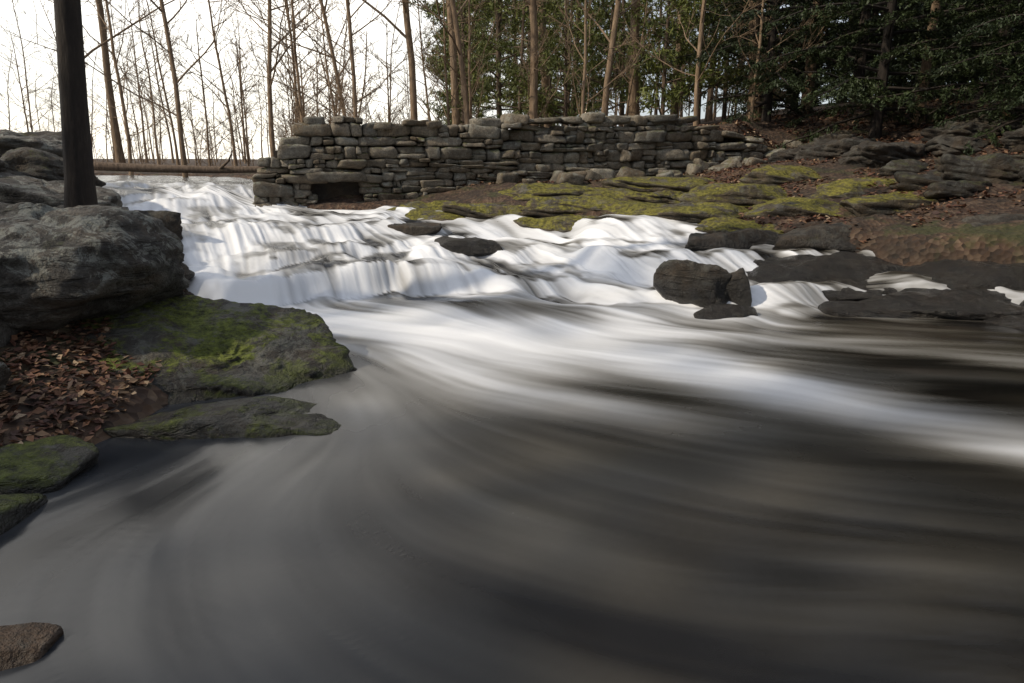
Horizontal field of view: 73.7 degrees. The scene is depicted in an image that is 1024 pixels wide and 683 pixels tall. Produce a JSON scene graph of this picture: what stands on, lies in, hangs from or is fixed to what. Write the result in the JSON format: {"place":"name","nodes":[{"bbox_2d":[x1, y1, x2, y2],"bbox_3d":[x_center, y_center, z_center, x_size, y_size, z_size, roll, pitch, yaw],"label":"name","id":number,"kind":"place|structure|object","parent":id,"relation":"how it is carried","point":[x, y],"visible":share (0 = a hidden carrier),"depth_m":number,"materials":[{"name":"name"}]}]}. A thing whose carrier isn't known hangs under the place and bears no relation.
{"place":"outdoors","nodes":[
{"label":"outdoors","id":0,"kind":"place"},
{"bbox_2d":[0,0,970,158],"label":"sky","id":1,"kind":"structure","parent":0,"point":[378,30],"materials":[{"name":"white"}]},
{"bbox_2d":[0,175,1023,682],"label":"river water","id":2,"kind":"structure","parent":0,"point":[582,451],"depth_m":3.39,"materials":[{"name":"liquid"}]},
{"bbox_2d":[0,622,63,670],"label":"river rock","id":3,"kind":"object","parent":2,"relation":"in","point":[25,643],"visible":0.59,"depth_m":2.28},
{"bbox_2d":[387,222,441,235],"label":"river rock","id":4,"kind":"object","parent":2,"relation":"in","point":[419,229],"visible":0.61,"depth_m":10.38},
{"bbox_2d":[434,236,502,256],"bbox_3d":[-0.609,-1.313,9.729,1.079,0.354,0.470,3,15,12],"label":"river rock","id":5,"kind":"object","parent":2,"relation":"in","point":[476,247],"visible":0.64,"depth_m":9.55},
{"bbox_2d":[693,303,757,319],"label":"river rock","id":6,"kind":"object","parent":2,"relation":"in","point":[716,311],"visible":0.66,"depth_m":7.01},
{"bbox_2d":[726,268,751,305],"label":"boulder","id":7,"kind":"object","parent":2,"relation":"in","point":[738,288],"visible":0.55,"depth_m":7.34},
{"bbox_2d":[790,276,896,300],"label":"wet rock slab","id":8,"kind":"structure","parent":2,"relation":"in","point":[847,294],"depth_m":7.80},
{"bbox_2d":[818,301,931,317],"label":"wet rock slab","id":9,"kind":"structure","parent":2,"relation":"in","point":[846,308],"depth_m":7.14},
{"bbox_2d":[0,80,1023,446],"bbox_3d":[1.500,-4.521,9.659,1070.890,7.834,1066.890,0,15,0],"label":"ground","id":10,"kind":"structure","parent":0,"point":[900,240],"depth_m":8.98,"materials":[{"name":"soil"}]},
{"bbox_2d":[0,361,11,391],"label":"boulder","id":11,"kind":"object","parent":10,"relation":"on","point":[5,373],"visible":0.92,"depth_m":3.99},
{"bbox_2d":[0,319,19,346],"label":"river rock","id":12,"kind":"object","parent":10,"relation":"on","point":[6,332],"visible":0.47,"depth_m":4.66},
{"bbox_2d":[0,493,47,535],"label":"river rock","id":13,"kind":"object","parent":10,"relation":"on","point":[15,509],"visible":0.41,"depth_m":3.13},
{"bbox_2d":[0,129,62,157],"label":"bank rock","id":14,"kind":"object","parent":10,"relation":"on","point":[9,140],"visible":0.24,"depth_m":9.68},
{"bbox_2d":[17,131,61,139],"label":"bank rock","id":15,"kind":"object","parent":10,"relation":"on","point":[58,135],"visible":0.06,"depth_m":12.30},
{"bbox_2d":[0,435,99,494],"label":"river rock","id":16,"kind":"object","parent":10,"relation":"on","point":[50,464],"visible":0.59,"depth_m":3.49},
{"bbox_2d":[0,147,105,186],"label":"bank rock","id":17,"kind":"object","parent":10,"relation":"on","point":[37,163],"visible":0.34,"depth_m":8.81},
{"bbox_2d":[0,173,122,206],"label":"bank rock","id":18,"kind":"object","parent":10,"relation":"on","point":[14,189],"visible":0.34,"depth_m":7.71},
{"bbox_2d":[53,0,97,207],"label":"leaning tree","id":19,"kind":"object","parent":10,"relation":"on","point":[79,180],"visible":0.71,"depth_m":6.64,"materials":[{"name":"brown plant"}]},
{"bbox_2d":[0,202,189,331],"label":"boulder","id":20,"kind":"object","parent":10,"relation":"on","point":[61,268],"visible":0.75,"depth_m":4.85,"materials":[{"name":"stone"}]},
{"bbox_2d":[95,0,125,162],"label":"bare tree","id":21,"kind":"object","parent":10,"relation":"on","point":[118,149],"visible":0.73,"depth_m":26.20,"materials":[{"name":"brown plant"}]},
{"bbox_2d":[48,0,192,57],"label":"bare tree","id":22,"kind":"object","parent":10,"relation":"on","point":[106,41],"visible":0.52,"depth_m":23.47,"materials":[{"name":"brown plant"}]},
{"bbox_2d":[7,0,240,176],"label":"bare tree","id":23,"kind":"object","parent":10,"relation":"on","point":[176,80],"visible":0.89,"depth_m":19.91,"materials":[{"name":"brown plant"}]},
{"bbox_2d":[81,0,196,174],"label":"bare tree","id":24,"kind":"object","parent":10,"relation":"on","point":[123,109],"visible":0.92,"depth_m":21.90,"materials":[{"name":"brown plant"}]},
{"bbox_2d":[138,210,182,239],"bbox_3d":[-4.963,-1.421,9.177,0.927,0.711,1.053,-12,19,-38],"label":"bank rock","id":25,"kind":"object","parent":10,"relation":"on","point":[172,221],"visible":0.06,"depth_m":8.95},
{"bbox_2d":[93,150,263,172],"bbox_3d":[-8.135,-4.607,17.123,6.942,0.774,0.874,-2,15,-9],"label":"fallen log","id":26,"kind":"object","parent":10,"relation":"on","point":[127,167],"visible":0.51,"depth_m":17.23,"materials":[{"name":"brown wood"}]},
{"bbox_2d":[180,263,194,279],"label":"bank rock","id":27,"kind":"object","parent":10,"relation":"on","point":[189,274],"depth_m":7.39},
{"bbox_2d":[77,294,356,404],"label":"mossy rock slab","id":28,"kind":"structure","parent":10,"relation":"on","point":[202,348],"depth_m":5.16,"materials":[{"name":"stone"}]},
{"bbox_2d":[103,396,340,440],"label":"wet rock slab","id":29,"kind":"structure","parent":10,"relation":"on","point":[263,417],"depth_m":4.15,"materials":[{"name":"stone"}]},
{"bbox_2d":[212,0,357,156],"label":"bare tree","id":30,"kind":"object","parent":10,"relation":"on","point":[270,69],"visible":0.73,"depth_m":29.85,"materials":[{"name":"brown plant"}]},
{"bbox_2d":[225,0,374,115],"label":"bare tree","id":31,"kind":"object","parent":10,"relation":"on","point":[328,35],"visible":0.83,"depth_m":20.10,"materials":[{"name":"brown plant"}]},
{"bbox_2d":[230,0,371,122],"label":"bare tree","id":32,"kind":"object","parent":10,"relation":"on","point":[292,10],"visible":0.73,"depth_m":22.02,"materials":[{"name":"brown plant"}]},
{"bbox_2d":[182,0,426,117],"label":"bare tree","id":33,"kind":"object","parent":10,"relation":"on","point":[353,74],"visible":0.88,"depth_m":17.00,"materials":[{"name":"brown plant"}]},
{"bbox_2d":[362,0,417,119],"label":"bare tree","id":34,"kind":"object","parent":10,"relation":"on","point":[413,90],"visible":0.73,"depth_m":20.33,"materials":[{"name":"brown plant"}]},
{"bbox_2d":[0,0,830,165],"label":"riverside brush","id":35,"kind":"object","parent":10,"relation":"on","point":[290,122],"visible":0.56,"depth_m":20.29,"materials":[{"name":"brown plant"}]},
{"bbox_2d":[387,200,458,210],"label":"mossy rock ledge","id":36,"kind":"object","parent":10,"relation":"on","point":[434,205],"visible":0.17,"depth_m":12.44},
{"bbox_2d":[387,0,469,124],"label":"bare tree","id":37,"kind":"object","parent":10,"relation":"on","point":[456,31],"visible":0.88,"depth_m":18.11,"materials":[{"name":"brown plant"}]},
{"bbox_2d":[405,209,465,220],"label":"mossy rock ledge","id":38,"kind":"object","parent":10,"relation":"on","point":[414,214],"visible":0.2,"depth_m":11.68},
{"bbox_2d":[396,0,510,124],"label":"pine tree","id":39,"kind":"object","parent":10,"relation":"on","point":[434,9],"visible":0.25,"depth_m":32.69,"materials":[{"name":"green plant"}]},
{"bbox_2d":[446,0,460,124],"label":"bare tree","id":40,"kind":"object","parent":10,"relation":"on","point":[454,102],"visible":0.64,"depth_m":24.35,"materials":[{"name":"brown plant"}]},
{"bbox_2d":[423,0,514,124],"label":"young pine","id":41,"kind":"object","parent":10,"relation":"on","point":[472,66],"visible":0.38,"depth_m":25.13,"materials":[{"name":"green plant"}]},
{"bbox_2d":[432,0,540,118],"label":"pine tree","id":42,"kind":"object","parent":10,"relation":"on","point":[497,75],"visible":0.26,"depth_m":28.53,"materials":[{"name":"green plant"}]},
{"bbox_2d":[442,203,530,218],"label":"mossy rock ledge","id":43,"kind":"object","parent":10,"relation":"on","point":[483,210],"visible":0.3,"depth_m":11.48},
{"bbox_2d":[459,0,563,114],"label":"young pine","id":44,"kind":"object","parent":10,"relation":"on","point":[506,68],"visible":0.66,"depth_m":20.82,"materials":[{"name":"green plant"}]},
{"bbox_2d":[0,0,1023,165],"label":"distant forest","id":45,"kind":"object","parent":10,"relation":"on","point":[791,67],"visible":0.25,"depth_m":44.98,"materials":[{"name":"brown plant"}]},
{"bbox_2d":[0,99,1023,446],"bbox_3d":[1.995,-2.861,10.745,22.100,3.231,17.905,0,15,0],"label":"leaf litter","id":46,"kind":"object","parent":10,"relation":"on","point":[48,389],"visible":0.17,"depth_m":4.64,"materials":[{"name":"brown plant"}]},
{"bbox_2d":[504,0,556,114],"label":"pine tree","id":47,"kind":"object","parent":10,"relation":"on","point":[529,36],"visible":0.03,"depth_m":32.31,"materials":[{"name":"plant"}]},
{"bbox_2d":[525,0,537,125],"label":"bare tree","id":48,"kind":"object","parent":10,"relation":"on","point":[533,107],"visible":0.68,"depth_m":18.59,"materials":[{"name":"brown plant"}]},
{"bbox_2d":[537,0,555,127],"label":"bare tree","id":49,"kind":"object","parent":10,"relation":"on","point":[546,78],"visible":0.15,"depth_m":22.29,"materials":[{"name":"plant"}]},
{"bbox_2d":[251,112,850,206],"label":"stone wall","id":50,"kind":"structure","parent":10,"relation":"on","point":[653,145],"depth_m":13.68,"materials":[{"name":"stone"}]},
{"bbox_2d":[274,129,737,199],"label":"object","id":51,"kind":"object","parent":50,"relation":"in","point":[329,190],"visible":0.01,"depth_m":13.38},
{"bbox_2d":[498,182,614,200],"bbox_3d":[1.110,-2.663,12.630,3.172,0.540,1.115,-2,15,-7],"label":"mossy rock ledge","id":52,"kind":"object","parent":10,"relation":"on","point":[523,192],"visible":0.35,"depth_m":12.26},
{"bbox_2d":[513,215,599,232],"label":"mossy rock ledge","id":53,"kind":"object","parent":10,"relation":"on","point":[562,224],"visible":0.2,"depth_m":10.85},
{"bbox_2d":[507,0,615,125],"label":"young pine","id":54,"kind":"object","parent":10,"relation":"on","point":[551,110],"visible":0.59,"depth_m":20.05,"materials":[{"name":"green plant"}]},
{"bbox_2d":[514,0,614,125],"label":"young pine","id":55,"kind":"object","parent":10,"relation":"on","point":[569,107],"visible":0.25,"depth_m":23.77,"materials":[{"name":"green plant"}]},
{"bbox_2d":[542,0,637,115],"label":"bare tree","id":56,"kind":"object","parent":10,"relation":"on","point":[607,79],"visible":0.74,"depth_m":17.71,"materials":[{"name":"brown plant"}]},
{"bbox_2d":[520,195,665,217],"bbox_3d":[1.638,-2.252,11.684,2.910,0.506,1.328,3,15,11],"label":"mossy rock ledge","id":57,"kind":"object","parent":10,"relation":"on","point":[565,205],"visible":0.51,"depth_m":11.31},
{"bbox_2d":[547,0,640,125],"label":"pine tree","id":58,"kind":"object","parent":10,"relation":"on","point":[553,31],"visible":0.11,"depth_m":26.73,"materials":[{"name":"green plant"}]},
{"bbox_2d":[547,0,661,112],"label":"young pine","id":59,"kind":"object","parent":10,"relation":"on","point":[612,7],"visible":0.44,"depth_m":21.06,"materials":[{"name":"green plant"}]},
{"bbox_2d":[576,0,684,126],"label":"young pine","id":60,"kind":"object","parent":10,"relation":"on","point":[641,84],"visible":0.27,"depth_m":24.04,"materials":[{"name":"green plant"}]},
{"bbox_2d":[580,188,685,203],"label":"mossy rock ledge","id":61,"kind":"object","parent":10,"relation":"on","point":[663,196],"visible":0.41,"depth_m":11.80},
{"bbox_2d":[628,0,639,115],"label":"bare tree","id":62,"kind":"object","parent":10,"relation":"on","point":[633,109],"visible":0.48,"depth_m":19.58,"materials":[{"name":"plant"}]},
{"bbox_2d":[568,0,726,92],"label":"pine tree","id":63,"kind":"object","parent":10,"relation":"on","point":[658,80],"visible":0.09,"depth_m":27.65,"materials":[{"name":"green plant"}]},
{"bbox_2d":[601,176,720,192],"bbox_3d":[3.164,-2.846,12.855,3.093,0.497,1.428,-3,15,-12],"label":"mossy rock ledge","id":64,"kind":"object","parent":10,"relation":"on","point":[650,184],"visible":0.39,"depth_m":12.37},
{"bbox_2d":[606,0,731,114],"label":"young pine","id":65,"kind":"object","parent":10,"relation":"on","point":[684,91],"visible":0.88,"depth_m":18.62,"materials":[{"name":"green plant"}]},
{"bbox_2d":[670,0,683,115],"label":"bare tree","id":66,"kind":"object","parent":10,"relation":"on","point":[677,106],"visible":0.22,"depth_m":21.44,"materials":[{"name":"plant"}]},
{"bbox_2d":[607,202,748,223],"bbox_3d":[2.696,-1.964,10.920,2.518,0.534,1.422,0,15,0],"label":"mossy rock ledge","id":67,"kind":"object","parent":10,"relation":"on","point":[697,213],"visible":0.36,"depth_m":10.48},
{"bbox_2d":[604,0,767,125],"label":"bare tree","id":68,"kind":"object","parent":10,"relation":"on","point":[697,75],"visible":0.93,"depth_m":16.49,"materials":[{"name":"grey plant"}]},
{"bbox_2d":[653,259,731,307],"bbox_3d":[2.055,-0.513,7.636,0.775,0.845,0.784,-11,18,-35],"label":"boulder","id":69,"kind":"object","parent":10,"relation":"on","point":[702,285],"visible":0.6,"depth_m":7.36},
{"bbox_2d":[646,0,748,123],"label":"young pine","id":70,"kind":"object","parent":10,"relation":"on","point":[721,82],"visible":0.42,"depth_m":19.82,"materials":[{"name":"green plant"}]},
{"bbox_2d":[690,0,767,121],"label":"pine tree","id":71,"kind":"object","parent":10,"relation":"on","point":[709,111],"visible":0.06,"depth_m":25.51,"materials":[{"name":"plant"}]},
{"bbox_2d":[677,182,787,208],"bbox_3d":[4.008,-2.360,11.612,2.560,0.670,1.394,0,15,0],"label":"mossy rock ledge","id":72,"kind":"object","parent":10,"relation":"on","point":[742,195],"visible":0.45,"depth_m":11.10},
{"bbox_2d":[671,0,793,120],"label":"young pine","id":73,"kind":"object","parent":10,"relation":"on","point":[724,109],"visible":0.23,"depth_m":21.51,"materials":[{"name":"green plant"}]},
{"bbox_2d":[685,228,784,250],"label":"wet rock slab","id":74,"kind":"structure","parent":10,"relation":"on","point":[747,238],"depth_m":9.39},
{"bbox_2d":[695,216,783,233],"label":"mossy rock ledge","id":75,"kind":"object","parent":10,"relation":"on","point":[724,224],"visible":0.25,"depth_m":9.96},
{"bbox_2d":[746,0,761,119],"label":"bare tree","id":76,"kind":"object","parent":10,"relation":"on","point":[752,26],"visible":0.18,"depth_m":18.23,"materials":[{"name":"plant"}]},
{"bbox_2d":[753,257,782,265],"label":"wet rock slab","id":77,"kind":"structure","parent":10,"relation":"on","point":[770,260],"depth_m":8.75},
{"bbox_2d":[667,0,877,123],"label":"hemlock tree","id":78,"kind":"object","parent":10,"relation":"on","point":[790,83],"visible":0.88,"depth_m":17.14,"materials":[{"name":"green plant"}]},
{"bbox_2d":[738,164,822,185],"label":"mossy rock ledge","id":79,"kind":"object","parent":10,"relation":"on","point":[772,175],"visible":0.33,"depth_m":11.85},
{"bbox_2d":[768,147,800,163],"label":"bank rock","id":80,"kind":"object","parent":10,"relation":"on","point":[789,154],"visible":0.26,"depth_m":14.11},
{"bbox_2d":[744,197,845,218],"bbox_3d":[4.700,-1.936,10.596,2.169,0.589,1.385,4,16,16],"label":"mossy rock ledge","id":81,"kind":"object","parent":10,"relation":"on","point":[788,206],"visible":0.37,"depth_m":10.23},
{"bbox_2d":[800,0,822,110],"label":"bare tree","id":82,"kind":"object","parent":10,"relation":"on","point":[809,68],"visible":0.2,"depth_m":19.55,"materials":[{"name":"plant"}]},
{"bbox_2d":[772,222,860,251],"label":"wet rock slab","id":83,"kind":"structure","parent":10,"relation":"on","point":[824,236],"depth_m":9.12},
{"bbox_2d":[811,138,836,144],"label":"bank rock","id":84,"kind":"object","parent":10,"relation":"on","point":[817,141],"visible":0.11,"depth_m":14.39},
{"bbox_2d":[745,251,909,282],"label":"wet rock slab","id":85,"kind":"structure","parent":10,"relation":"on","point":[856,266],"depth_m":8.44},
{"bbox_2d":[793,137,873,160],"bbox_3d":[6.443,-3.675,13.518,1.764,0.711,1.091,3,15,10],"label":"bank rock","id":86,"kind":"object","parent":10,"relation":"on","point":[831,149],"visible":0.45,"depth_m":13.17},
{"bbox_2d":[819,133,876,141],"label":"bank rock","id":87,"kind":"object","parent":10,"relation":"on","point":[832,136],"visible":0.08,"depth_m":14.42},
{"bbox_2d":[809,177,897,198],"bbox_3d":[5.920,-2.389,11.329,2.276,0.658,1.559,0,15,0],"label":"mossy rock ledge","id":88,"kind":"object","parent":10,"relation":"on","point":[850,187],"visible":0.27,"depth_m":10.91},
{"bbox_2d":[724,0,998,103],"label":"hemlock tree","id":89,"kind":"object","parent":10,"relation":"on","point":[866,19],"visible":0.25,"depth_m":18.95,"materials":[{"name":"green plant"}]},
{"bbox_2d":[838,140,926,167],"bbox_3d":[6.868,-3.369,12.640,1.748,0.668,1.196,-7,16,-23],"label":"bank rock","id":90,"kind":"object","parent":10,"relation":"on","point":[872,154],"visible":0.67,"depth_m":12.20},
{"bbox_2d":[743,0,1023,149],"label":"hemlock tree","id":91,"kind":"object","parent":10,"relation":"on","point":[888,52],"visible":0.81,"depth_m":15.38,"materials":[{"name":"green plant"}]},
{"bbox_2d":[839,191,944,216],"bbox_3d":[5.817,-1.942,10.192,2.146,0.588,1.185,-1,15,-5],"label":"mossy rock ledge","id":92,"kind":"object","parent":10,"relation":"on","point":[894,203],"visible":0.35,"depth_m":9.62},
{"bbox_2d":[877,159,929,176],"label":"bank rock","id":93,"kind":"object","parent":10,"relation":"on","point":[891,168],"visible":0.57,"depth_m":11.58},
{"bbox_2d":[894,171,944,190],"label":"bank rock","id":94,"kind":"object","parent":10,"relation":"on","point":[907,181],"visible":0.52,"depth_m":10.25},
{"bbox_2d":[911,0,940,123],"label":"bare tree","id":95,"kind":"object","parent":10,"relation":"on","point":[925,65],"visible":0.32,"depth_m":16.77,"materials":[{"name":"plant"}]},
{"bbox_2d":[920,128,943,141],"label":"bank rock","id":96,"kind":"object","parent":10,"relation":"on","point":[927,134],"visible":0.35,"depth_m":13.29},
{"bbox_2d":[855,0,1023,122],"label":"hemlock tree","id":97,"kind":"object","parent":10,"relation":"on","point":[976,86],"visible":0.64,"depth_m":14.27,"materials":[{"name":"green plant"}]},
{"bbox_2d":[858,288,1023,320],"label":"wet rock slab","id":98,"kind":"structure","parent":10,"relation":"on","point":[977,304],"depth_m":7.27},
{"bbox_2d":[867,0,1023,102],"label":"hemlock tree","id":99,"kind":"object","parent":10,"relation":"on","point":[1005,34],"visible":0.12,"depth_m":18.61,"materials":[{"name":"green plant"}]},
{"bbox_2d":[923,180,991,198],"bbox_3d":[6.373,-2.172,9.841,0.985,0.310,0.560,-6,16,-21],"label":"bank rock","id":100,"kind":"object","parent":10,"relation":"on","point":[955,189],"visible":0.76,"depth_m":9.64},
{"bbox_2d":[924,135,990,155],"bbox_3d":[8.161,-3.500,12.469,1.128,0.536,0.861,0,15,0],"label":"bank rock","id":101,"kind":"object","parent":10,"relation":"on","point":[940,145],"visible":0.56,"depth_m":12.25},
{"bbox_2d":[901,259,1023,290],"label":"wet rock slab","id":102,"kind":"structure","parent":10,"relation":"on","point":[960,274],"depth_m":7.71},
{"bbox_2d":[923,120,1002,138],"bbox_3d":[8.944,-4.045,13.335,1.461,0.563,1.085,0,15,0],"label":"bank rock","id":103,"kind":"object","parent":10,"relation":"on","point":[967,128],"visible":0.43,"depth_m":13.00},
{"bbox_2d":[917,0,1023,155],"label":"hemlock tree","id":104,"kind":"object","parent":10,"relation":"on","point":[1001,23],"visible":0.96,"depth_m":12.42,"materials":[{"name":"green plant"}]},
{"bbox_2d":[933,153,1023,183],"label":"bank rock","id":105,"kind":"object","parent":10,"relation":"on","point":[998,168],"visible":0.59,"depth_m":10.01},
{"bbox_2d":[937,2,1023,75],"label":"hemlock tree","id":106,"kind":"object","parent":10,"relation":"on","point":[1017,28],"visible":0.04,"depth_m":22.17,"materials":[{"name":"green plant"}]},
{"bbox_2d":[956,107,1010,121],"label":"bank rock","id":107,"kind":"object","parent":10,"relation":"on","point":[963,111],"visible":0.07,"depth_m":14.88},
{"bbox_2d":[972,113,1005,124],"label":"bank rock","id":108,"kind":"object","parent":10,"relation":"on","point":[986,120],"visible":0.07,"depth_m":14.32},
{"bbox_2d":[961,214,1023,226],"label":"wet rock slab","id":109,"kind":"structure","parent":10,"relation":"on","point":[980,220],"depth_m":8.55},
{"bbox_2d":[982,300,1023,329],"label":"wet rock slab","id":110,"kind":"structure","parent":10,"relation":"on","point":[1014,321],"depth_m":6.89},
{"bbox_2d":[990,119,1023,130],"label":"bank rock","id":111,"kind":"object","parent":10,"relation":"on","point":[1015,125],"visible":0.32,"depth_m":13.27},
{"bbox_2d":[999,135,1023,148],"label":"bank rock","id":112,"kind":"object","parent":10,"relation":"on","point":[1011,141],"visible":0.72,"depth_m":11.83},
{"bbox_2d":[1001,131,1023,152],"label":"bank rock","id":113,"kind":"object","parent":10,"relation":"on","point":[1018,148],"visible":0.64,"depth_m":11.84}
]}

